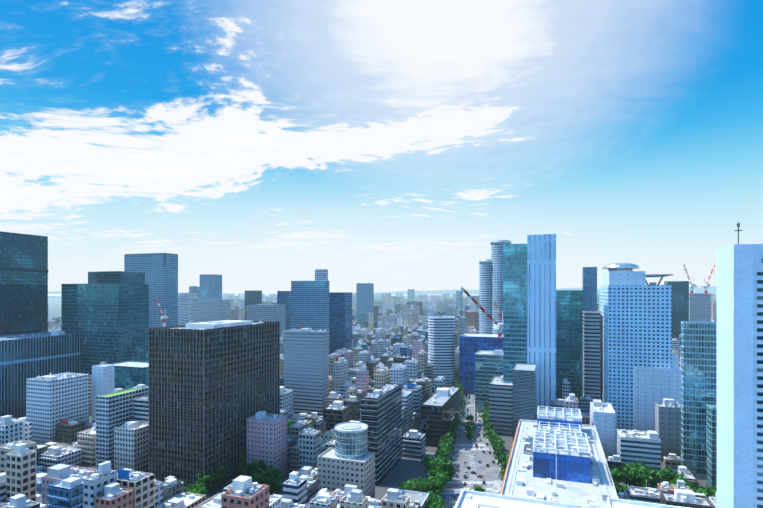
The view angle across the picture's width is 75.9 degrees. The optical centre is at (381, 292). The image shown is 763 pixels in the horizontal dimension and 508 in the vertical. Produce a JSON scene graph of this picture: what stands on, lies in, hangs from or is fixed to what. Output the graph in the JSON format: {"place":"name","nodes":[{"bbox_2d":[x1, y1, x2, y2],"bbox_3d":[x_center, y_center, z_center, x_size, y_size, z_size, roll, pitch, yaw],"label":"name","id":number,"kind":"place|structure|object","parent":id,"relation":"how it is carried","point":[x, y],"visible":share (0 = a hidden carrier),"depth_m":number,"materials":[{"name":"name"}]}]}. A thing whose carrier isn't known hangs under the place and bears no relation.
{"place":"outdoors","nodes":[
{"label":"outdoors","id":0,"kind":"place"},
{"bbox_2d":[48,294,428,295],"bbox_3d":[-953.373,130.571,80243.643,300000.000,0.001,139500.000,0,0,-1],"label":"sea","id":1,"kind":"structure","parent":0,"point":[60,294],"depth_m":27181.98,"materials":[{"name":"liquid"}]},
{"bbox_2d":[16,298,706,499],"bbox_3d":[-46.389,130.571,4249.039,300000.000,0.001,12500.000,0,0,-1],"label":"ground","id":2,"kind":"structure","parent":0,"point":[405,469],"depth_m":356.08,"materials":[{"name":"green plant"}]},
{"bbox_2d":[0,321,716,507],"bbox_3d":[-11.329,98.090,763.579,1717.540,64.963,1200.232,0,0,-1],"label":"city","id":3,"kind":"object","parent":2,"relation":"on","point":[367,362],"visible":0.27,"depth_m":338.95,"materials":[{"name":"paint"}]},
{"bbox_2d":[0,222,762,507],"bbox_3d":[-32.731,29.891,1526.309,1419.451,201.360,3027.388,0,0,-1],"label":"skyscrapers","id":4,"kind":"structure","parent":2,"relation":"on","point":[207,383],"depth_m":414.04,"materials":[{"name":"glass"}]},
{"bbox_2d":[156,265,714,496],"bbox_3d":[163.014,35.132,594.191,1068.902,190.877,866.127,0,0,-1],"label":"construction cranes","id":5,"kind":"object","parent":4,"relation":"on","point":[499,326],"visible":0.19,"depth_m":617.82,"materials":[{"name":"paint"}]},
{"bbox_2d":[48,298,716,335],"bbox_3d":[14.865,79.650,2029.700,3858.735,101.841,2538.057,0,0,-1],"label":"distant buildings","id":6,"kind":"structure","parent":2,"relation":"on","point":[415,314],"depth_m":1462.58,"materials":[{"name":"paint"}]},
{"bbox_2d":[178,293,716,309],"bbox_3d":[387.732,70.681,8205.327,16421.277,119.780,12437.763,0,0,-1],"label":"city","id":7,"kind":"object","parent":2,"relation":"on","point":[398,298],"visible":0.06,"depth_m":3396.97,"materials":[{"name":"paint"}]},
{"bbox_2d":[184,373,716,507],"bbox_3d":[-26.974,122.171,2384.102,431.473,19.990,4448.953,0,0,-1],"label":"street trees","id":8,"kind":"object","parent":2,"relation":"on","point":[441,473],"visible":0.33,"depth_m":322.34,"materials":[{"name":"green plant"}]},
{"bbox_2d":[0,0,762,292],"label":"sky","id":9,"kind":"structure","parent":0,"point":[263,145],"materials":[{"name":"blue"}]},
{"bbox_2d":[48,286,716,294],"bbox_3d":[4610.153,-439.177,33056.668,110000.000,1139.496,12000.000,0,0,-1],"label":"mountains","id":10,"kind":"structure","parent":0,"point":[712,290],"depth_m":28078.67,"materials":[{"name":"grey"}]},
{"bbox_2d":[48,294,716,297],"bbox_3d":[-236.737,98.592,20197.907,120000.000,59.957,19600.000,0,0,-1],"label":"harbour land","id":11,"kind":"structure","parent":0,"point":[392,295],"depth_m":14458.03,"materials":[{"name":"grey"}]},
{"bbox_2d":[402,394,503,507],"bbox_3d":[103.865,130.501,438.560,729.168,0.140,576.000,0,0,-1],"label":"avenue road","id":12,"kind":"structure","parent":0,"point":[489,474],"depth_m":377.05,"materials":[{"name":"grey asphalt"}]},
{"bbox_2d":[444,393,499,507],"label":"cars","id":13,"kind":"object","parent":12,"relation":"on","point":[468,467],"visible":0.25,"depth_m":378.66,"materials":[{"name":"paint"}]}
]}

